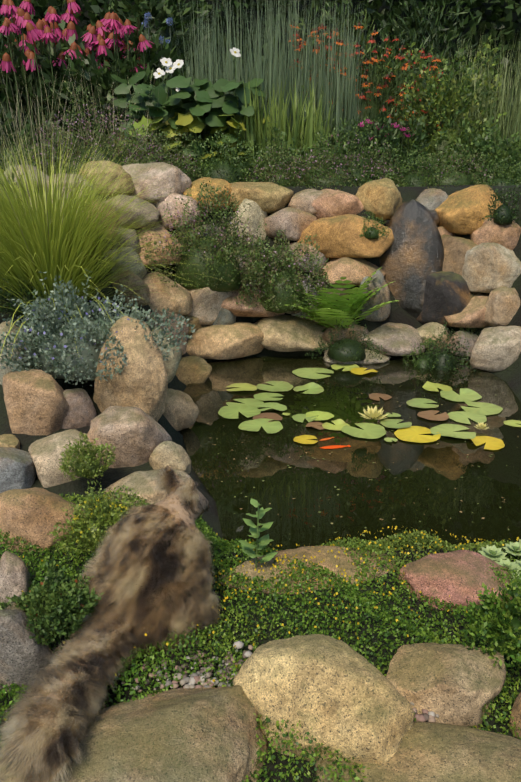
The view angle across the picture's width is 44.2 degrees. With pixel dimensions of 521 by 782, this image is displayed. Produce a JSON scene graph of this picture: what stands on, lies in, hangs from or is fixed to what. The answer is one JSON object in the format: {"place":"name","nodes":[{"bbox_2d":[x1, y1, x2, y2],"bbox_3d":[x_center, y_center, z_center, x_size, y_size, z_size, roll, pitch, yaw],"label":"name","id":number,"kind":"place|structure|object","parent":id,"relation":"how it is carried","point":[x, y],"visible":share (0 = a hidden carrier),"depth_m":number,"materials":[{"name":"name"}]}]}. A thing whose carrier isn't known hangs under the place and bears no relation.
{"place":"outdoors","nodes":[
{"label":"outdoors","id":0,"kind":"place"},
{"bbox_2d":[0,185,520,781],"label":"terrain","id":1,"kind":"structure","parent":0,"point":[510,375],"depth_m":2.18,"materials":[{"name":"soil"}]},
{"bbox_2d":[0,434,19,448],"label":"boulder","id":2,"kind":"object","parent":1,"relation":"on","point":[10,440],"visible":0.5,"depth_m":2.83,"materials":[{"name":"stone"}]},
{"bbox_2d":[0,551,31,602],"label":"boulder","id":3,"kind":"object","parent":1,"relation":"on","point":[15,575],"visible":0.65,"depth_m":1.89,"materials":[{"name":"stone"}]},
{"bbox_2d":[0,321,31,384],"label":"boulder","id":4,"kind":"object","parent":1,"relation":"on","point":[4,328],"visible":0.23,"depth_m":3.18,"materials":[{"name":"stone"}]},
{"bbox_2d":[0,447,35,492],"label":"boulder","id":5,"kind":"object","parent":1,"relation":"on","point":[17,469],"visible":0.67,"depth_m":2.58,"materials":[{"name":"stone"}]},
{"bbox_2d":[3,164,48,189],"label":"boulder","id":6,"kind":"object","parent":1,"relation":"on","point":[34,168],"visible":0.12,"depth_m":4.67,"materials":[{"name":"stone"}]},
{"bbox_2d":[0,601,54,691],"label":"boulder","id":7,"kind":"object","parent":1,"relation":"on","point":[23,656],"visible":0.62,"depth_m":1.58,"materials":[{"name":"stone"}]},
{"bbox_2d":[2,369,68,434],"bbox_3d":[-1.043,0.059,3.056,0.346,0.346,0.326,0,18,-1],"label":"boulder","id":8,"kind":"object","parent":1,"relation":"on","point":[36,403],"visible":0.67,"depth_m":2.91,"materials":[{"name":"stone"}]},
{"bbox_2d":[0,487,84,552],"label":"boulder","id":9,"kind":"object","parent":1,"relation":"on","point":[34,514],"visible":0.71,"depth_m":2.18,"materials":[{"name":"stone"}]},
{"bbox_2d":[28,429,101,487],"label":"boulder","id":10,"kind":"object","parent":1,"relation":"on","point":[46,452],"visible":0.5,"depth_m":2.64,"materials":[{"name":"stone"}]},
{"bbox_2d":[47,173,93,198],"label":"boulder","id":11,"kind":"object","parent":1,"relation":"on","point":[71,175],"visible":0.1,"depth_m":4.61,"materials":[{"name":"stone"}]},
{"bbox_2d":[62,388,96,428],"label":"boulder","id":12,"kind":"object","parent":1,"relation":"on","point":[81,412],"visible":0.56,"depth_m":3.00,"materials":[{"name":"stone"}]},
{"bbox_2d":[80,200,118,238],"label":"boulder","id":13,"kind":"object","parent":1,"relation":"on","point":[114,226],"visible":0.17,"depth_m":4.31,"materials":[{"name":"stone"}]},
{"bbox_2d":[79,160,134,196],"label":"boulder","id":14,"kind":"object","parent":1,"relation":"on","point":[118,169],"visible":0.46,"depth_m":5.03,"materials":[{"name":"stone"}]},
{"bbox_2d":[0,465,223,781],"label":"cat","id":15,"kind":"object","parent":1,"relation":"on","point":[149,569],"visible":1,"depth_m":1.70},
{"bbox_2d":[104,228,140,253],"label":"boulder","id":16,"kind":"object","parent":1,"relation":"on","point":[137,250],"visible":0.17,"depth_m":4.60,"materials":[{"name":"stone"}]},
{"bbox_2d":[105,247,146,278],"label":"boulder","id":17,"kind":"object","parent":1,"relation":"on","point":[140,274],"visible":0.33,"depth_m":4.34,"materials":[{"name":"stone"}]},
{"bbox_2d":[87,406,171,467],"bbox_3d":[-0.593,0.198,2.895,0.317,0.299,0.345,7,19,20],"label":"boulder","id":18,"kind":"object","parent":1,"relation":"on","point":[136,436],"visible":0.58,"depth_m":2.76,"materials":[{"name":"stone"}]},
{"bbox_2d":[109,270,149,307],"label":"boulder","id":19,"kind":"object","parent":1,"relation":"on","point":[142,291],"visible":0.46,"depth_m":4.20,"materials":[{"name":"stone"}]},
{"bbox_2d":[93,316,167,421],"bbox_3d":[-0.642,-0.077,3.143,0.381,0.570,0.350,0,18,-1],"label":"boulder","id":20,"kind":"object","parent":1,"relation":"on","point":[140,381],"visible":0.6,"depth_m":3.02,"materials":[{"name":"stone"}]},
{"bbox_2d":[104,195,159,228],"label":"boulder","id":21,"kind":"object","parent":1,"relation":"on","point":[155,211],"visible":0.52,"depth_m":4.99,"materials":[{"name":"stone"}]},
{"bbox_2d":[0,685,267,781],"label":"boulder","id":22,"kind":"object","parent":1,"relation":"on","point":[202,734],"visible":0.81,"depth_m":1.32,"materials":[{"name":"stone"}]},
{"bbox_2d":[104,468,190,505],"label":"boulder","id":23,"kind":"object","parent":1,"relation":"on","point":[142,484],"visible":0.35,"depth_m":2.49,"materials":[{"name":"stone"}]},
{"bbox_2d":[122,162,191,203],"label":"boulder","id":24,"kind":"object","parent":1,"relation":"on","point":[177,179],"visible":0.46,"depth_m":5.25,"materials":[{"name":"stone"}]},
{"bbox_2d":[134,223,182,265],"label":"boulder","id":25,"kind":"object","parent":1,"relation":"on","point":[146,262],"visible":0.38,"depth_m":5.08,"materials":[{"name":"stone"}]},
{"bbox_2d":[151,326,181,382],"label":"boulder","id":26,"kind":"object","parent":1,"relation":"on","point":[172,364],"visible":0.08,"depth_m":3.89,"materials":[{"name":"stone"}]},
{"bbox_2d":[142,272,191,315],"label":"boulder","id":27,"kind":"object","parent":1,"relation":"on","point":[177,296],"visible":0.48,"depth_m":4.86,"materials":[{"name":"stone"}]},
{"bbox_2d":[146,311,188,354],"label":"boulder","id":28,"kind":"object","parent":1,"relation":"on","point":[185,330],"visible":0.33,"depth_m":4.60,"materials":[{"name":"stone"}]},
{"bbox_2d":[148,441,190,473],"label":"boulder","id":29,"kind":"object","parent":1,"relation":"on","point":[164,454],"visible":0.71,"depth_m":2.75,"materials":[{"name":"stone"}]},
{"bbox_2d":[152,193,199,228],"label":"boulder","id":30,"kind":"object","parent":1,"relation":"on","point":[170,198],"visible":0.46,"depth_m":5.26,"materials":[{"name":"stone"}]},
{"bbox_2d":[163,388,198,430],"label":"boulder","id":31,"kind":"object","parent":1,"relation":"on","point":[181,412],"visible":0.58,"depth_m":3.65,"materials":[{"name":"stone"}]},
{"bbox_2d":[183,314,201,333],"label":"boulder","id":32,"kind":"object","parent":1,"relation":"on","point":[193,320],"visible":0.21,"depth_m":5.11,"materials":[{"name":"stone"}]},
{"bbox_2d":[176,355,211,384],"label":"boulder","id":33,"kind":"object","parent":1,"relation":"on","point":[193,369],"visible":0.58,"depth_m":4.62,"materials":[{"name":"stone"}]},
{"bbox_2d":[175,280,231,325],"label":"boulder","id":34,"kind":"object","parent":1,"relation":"on","point":[207,312],"visible":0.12,"depth_m":5.17,"materials":[{"name":"stone"}]},
{"bbox_2d":[183,177,231,208],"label":"boulder","id":35,"kind":"object","parent":1,"relation":"on","point":[196,184],"visible":0.4,"depth_m":5.44,"materials":[{"name":"stone"}]},
{"bbox_2d":[189,225,229,246],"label":"boulder","id":36,"kind":"object","parent":1,"relation":"on","point":[204,234],"visible":0.15,"depth_m":5.36,"materials":[{"name":"stone"}]},
{"bbox_2d":[0,0,442,165],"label":"flower bed plants","id":37,"kind":"object","parent":1,"relation":"on","point":[112,21],"visible":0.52,"depth_m":6.81,"materials":[{"name":"pink plant"}]},
{"bbox_2d":[211,308,235,324],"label":"boulder","id":38,"kind":"object","parent":1,"relation":"on","point":[226,317],"visible":0.33,"depth_m":5.26,"materials":[{"name":"stone"}]},
{"bbox_2d":[186,322,263,359],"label":"boulder","id":39,"kind":"object","parent":1,"relation":"on","point":[234,340],"visible":0.75,"depth_m":5.12,"materials":[{"name":"stone"}]},
{"bbox_2d":[225,241,252,276],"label":"boulder","id":40,"kind":"object","parent":1,"relation":"on","point":[242,266],"visible":0.02,"depth_m":5.35,"materials":[{"name":"stone"}]},
{"bbox_2d":[0,59,483,359],"bbox_3d":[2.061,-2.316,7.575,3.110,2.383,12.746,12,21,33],"label":"grass clump","id":41,"kind":"object","parent":1,"relation":"on","point":[48,236],"depth_m":3.40,"materials":[{"name":"green plant"}]},
{"bbox_2d":[229,199,266,246],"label":"boulder","id":42,"kind":"object","parent":1,"relation":"on","point":[257,214],"visible":0.54,"depth_m":5.44,"materials":[{"name":"stone"}]},
{"bbox_2d":[221,275,284,316],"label":"boulder","id":43,"kind":"object","parent":1,"relation":"on","point":[234,308],"visible":0.35,"depth_m":5.27,"materials":[{"name":"stone"}]},
{"bbox_2d":[0,81,520,668],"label":"shrubs","id":44,"kind":"object","parent":1,"relation":"on","point":[52,599],"visible":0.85,"depth_m":5.02,"materials":[{"name":"green plant"}]},
{"bbox_2d":[0,0,520,184],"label":"bed foliage plants","id":45,"kind":"object","parent":1,"relation":"on","point":[202,99],"visible":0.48,"depth_m":6.64,"materials":[{"name":"green plant"}]},
{"bbox_2d":[0,0,520,180],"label":"tall grass","id":46,"kind":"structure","parent":1,"relation":"on","point":[282,103],"depth_m":6.67,"materials":[{"name":"green plant"}]},
{"bbox_2d":[0,0,520,164],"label":"hedge foliage","id":47,"kind":"object","parent":1,"relation":"on","point":[502,16],"visible":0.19,"depth_m":9.42,"materials":[{"name":"green plant"}]},
{"bbox_2d":[0,485,520,781],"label":"ground cover plants","id":48,"kind":"object","parent":1,"relation":"on","point":[226,546],"visible":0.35,"depth_m":1.82,"materials":[{"name":"green plant"}]},
{"bbox_2d":[229,182,293,213],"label":"boulder","id":49,"kind":"object","parent":1,"relation":"on","point":[270,197],"visible":0.62,"depth_m":5.47,"materials":[{"name":"stone"}]},
{"bbox_2d":[121,641,438,721],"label":"gravel pebbles","id":50,"kind":"object","parent":1,"relation":"on","point":[194,679],"visible":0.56,"depth_m":1.58,"materials":[{"name":"grey gravel"}]},
{"bbox_2d":[264,207,316,240],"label":"boulder","id":51,"kind":"object","parent":1,"relation":"on","point":[293,223],"visible":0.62,"depth_m":5.44,"materials":[{"name":"stone"}]},
{"bbox_2d":[254,314,327,351],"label":"boulder","id":52,"kind":"object","parent":1,"relation":"on","point":[286,333],"visible":0.81,"depth_m":5.24,"materials":[{"name":"stone"}]},
{"bbox_2d":[273,242,327,271],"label":"boulder","id":53,"kind":"object","parent":1,"relation":"on","point":[320,255],"visible":0.27,"depth_m":5.43,"materials":[{"name":"stone"}]},
{"bbox_2d":[286,275,317,313],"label":"boulder","id":54,"kind":"object","parent":1,"relation":"on","point":[304,287],"visible":0.1,"depth_m":5.40,"materials":[{"name":"stone"}]},
{"bbox_2d":[288,189,322,214],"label":"boulder","id":55,"kind":"object","parent":1,"relation":"on","point":[302,200],"visible":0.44,"depth_m":5.55,"materials":[{"name":"stone"}]},
{"bbox_2d":[218,546,396,593],"bbox_3d":[0.177,0.581,2.070,0.616,0.083,0.235,-7,19,-22],"label":"boulder","id":56,"kind":"object","parent":1,"relation":"on","point":[331,562],"visible":0.5,"depth_m":2.05,"materials":[{"name":"stone"}]},
{"bbox_2d":[239,498,520,586],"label":"plants","id":57,"kind":"object","parent":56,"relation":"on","point":[493,552],"visible":0.62,"depth_m":2.02,"materials":[{"name":"green plant"}]},
{"bbox_2d":[291,299,324,322],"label":"boulder","id":58,"kind":"object","parent":1,"relation":"on","point":[300,313],"visible":0.04,"depth_m":5.39,"materials":[{"name":"stone"}]},
{"bbox_2d":[233,634,413,764],"bbox_3d":[0.148,0.698,1.475,0.305,0.247,0.404,-14,22,-37],"label":"boulder","id":59,"kind":"object","parent":1,"relation":"on","point":[347,700],"visible":0.75,"depth_m":1.39,"materials":[{"name":"stone"}]},
{"bbox_2d":[315,279,349,296],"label":"boulder","id":60,"kind":"object","parent":1,"relation":"on","point":[341,289],"visible":0.17,"depth_m":5.39,"materials":[{"name":"stone"}]},
{"bbox_2d":[312,189,363,218],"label":"boulder","id":61,"kind":"object","parent":1,"relation":"on","point":[328,203],"visible":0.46,"depth_m":5.50,"materials":[{"name":"stone"}]},
{"bbox_2d":[297,214,393,257],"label":"boulder","id":62,"kind":"object","parent":1,"relation":"on","point":[338,236],"visible":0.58,"depth_m":5.33,"materials":[{"name":"stone"}]},
{"bbox_2d":[322,322,368,344],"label":"boulder","id":63,"kind":"object","parent":1,"relation":"on","point":[343,331],"visible":0.42,"depth_m":5.25,"materials":[{"name":"stone"}]},
{"bbox_2d":[323,257,385,285],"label":"boulder","id":64,"kind":"object","parent":1,"relation":"on","point":[355,271],"visible":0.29,"depth_m":5.32,"materials":[{"name":"stone"}]},
{"bbox_2d":[323,346,390,363],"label":"boulder","id":65,"kind":"object","parent":1,"relation":"on","point":[371,359],"visible":0.27,"depth_m":5.12,"materials":[{"name":"stone"}]},
{"bbox_2d":[285,267,429,344],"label":"fern plants","id":66,"kind":"object","parent":1,"relation":"on","point":[328,311],"visible":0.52,"depth_m":5.13,"materials":[{"name":"green plant"}]},
{"bbox_2d":[357,270,390,321],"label":"boulder","id":67,"kind":"object","parent":1,"relation":"on","point":[382,295],"visible":0.54,"depth_m":5.29,"materials":[{"name":"stone"}]},
{"bbox_2d":[356,178,402,219],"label":"boulder","id":68,"kind":"object","parent":1,"relation":"on","point":[381,198],"visible":0.71,"depth_m":5.49,"materials":[{"name":"stone"}]},
{"bbox_2d":[360,322,424,355],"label":"boulder","id":69,"kind":"object","parent":1,"relation":"on","point":[396,339],"visible":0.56,"depth_m":5.20,"materials":[{"name":"stone"}]},
{"bbox_2d":[379,199,443,317],"bbox_3d":[1.250,-1.108,5.479,0.606,1.017,0.301,8,19,23],"label":"boulder","id":70,"kind":"object","parent":1,"relation":"on","point":[411,258],"visible":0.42,"depth_m":5.34,"materials":[{"name":"grey stone"}]},
{"bbox_2d":[384,206,439,226],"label":"boulder","id":71,"kind":"object","parent":1,"relation":"on","point":[435,216],"visible":0.06,"depth_m":5.48,"materials":[{"name":"grey stone"}]},
{"bbox_2d":[315,721,520,781],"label":"boulder","id":72,"kind":"object","parent":1,"relation":"on","point":[432,752],"visible":0.75,"depth_m":1.32,"materials":[{"name":"stone"}]},
{"bbox_2d":[416,188,447,209],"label":"boulder","id":73,"kind":"object","parent":1,"relation":"on","point":[432,198],"visible":0.42,"depth_m":5.52,"materials":[{"name":"stone"}]},
{"bbox_2d":[417,322,450,349],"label":"boulder","id":74,"kind":"object","parent":1,"relation":"on","point":[426,330],"visible":0.31,"depth_m":5.32,"materials":[{"name":"stone"}]},
{"bbox_2d":[416,271,473,326],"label":"boulder","id":75,"kind":"object","parent":1,"relation":"on","point":[448,293],"visible":0.5,"depth_m":5.25,"materials":[{"name":"stone"}]},
{"bbox_2d":[386,642,505,728],"bbox_3d":[0.451,0.704,1.573,0.292,0.153,0.247,0,18,-1],"label":"boulder","id":76,"kind":"object","parent":1,"relation":"on","point":[457,684],"visible":0.88,"depth_m":1.50,"materials":[{"name":"stone"}]},
{"bbox_2d":[438,226,454,235],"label":"boulder","id":77,"kind":"object","parent":1,"relation":"on","point":[442,230],"visible":0.06,"depth_m":5.46,"materials":[{"name":"stone"}]},
{"bbox_2d":[397,550,512,610],"bbox_3d":[0.611,0.583,1.987,0.357,0.116,0.232,0,18,-1],"label":"boulder","id":78,"kind":"object","parent":1,"relation":"on","point":[459,577],"visible":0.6,"depth_m":1.94,"materials":[{"name":"stone"}]},
{"bbox_2d":[441,234,476,275],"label":"boulder","id":79,"kind":"object","parent":1,"relation":"on","point":[456,248],"visible":0.25,"depth_m":5.32,"materials":[{"name":"stone"}]},
{"bbox_2d":[447,330,477,356],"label":"boulder","id":80,"kind":"object","parent":1,"relation":"on","point":[468,337],"visible":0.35,"depth_m":5.20,"materials":[{"name":"stone"}]},
{"bbox_2d":[444,292,489,327],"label":"boulder","id":81,"kind":"object","parent":1,"relation":"on","point":[472,314],"visible":0.5,"depth_m":5.18,"materials":[{"name":"stone"}]},
{"bbox_2d":[435,185,502,234],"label":"boulder","id":82,"kind":"object","parent":1,"relation":"on","point":[463,211],"visible":0.69,"depth_m":5.36,"materials":[{"name":"stone"}]},
{"bbox_2d":[462,242,520,292],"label":"boulder","id":83,"kind":"object","parent":1,"relation":"on","point":[488,267],"visible":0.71,"depth_m":5.16,"materials":[{"name":"stone"}]},
{"bbox_2d":[470,217,520,249],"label":"boulder","id":84,"kind":"object","parent":83,"relation":"on","point":[505,236],"visible":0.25,"depth_m":5.24,"materials":[{"name":"stone"}]},
{"bbox_2d":[470,326,520,371],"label":"boulder","id":85,"kind":"object","parent":1,"relation":"on","point":[496,349],"visible":0.88,"depth_m":4.77,"materials":[{"name":"stone"}]},
{"bbox_2d":[485,286,519,326],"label":"boulder","id":86,"kind":"object","parent":1,"relation":"on","point":[502,305],"visible":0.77,"depth_m":5.02,"materials":[{"name":"stone"}]},
{"bbox_2d":[509,692,520,738],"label":"boulder","id":87,"kind":"object","parent":1,"relation":"on","point":[516,711],"visible":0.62,"depth_m":1.46,"materials":[{"name":"stone"}]},
{"bbox_2d":[181,356,520,552],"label":"pond water","id":88,"kind":"structure","parent":0,"point":[361,501],"depth_m":3.28,"materials":[{"name":"green liquid"}]},
{"bbox_2d":[319,437,350,448],"bbox_3d":[0.402,0.284,3.526,0.173,0.001,0.172,0,18,-1],"label":"koi fish","id":89,"kind":"object","parent":88,"relation":"in","point":[333,446],"visible":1,"depth_m":3.47},
{"bbox_2d":[194,359,518,539],"bbox_3d":[1.053,0.178,3.861,3.076,0.001,3.049,0,18,-1],"label":"floating debris","id":90,"kind":"object","parent":88,"relation":"on","point":[367,460],"visible":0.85,"depth_m":3.31,"materials":[{"name":"plant"}]},
{"bbox_2d":[218,364,520,449],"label":"lily pads","id":91,"kind":"object","parent":88,"relation":"on","point":[272,424],"visible":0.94,"depth_m":3.94,"materials":[{"name":"green plant"}]},
{"bbox_2d":[358,406,489,429],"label":"water lilies","id":92,"kind":"object","parent":88,"relation":"on","point":[372,413],"visible":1,"depth_m":3.84,"materials":[{"name":"yellow plant"}]}
]}

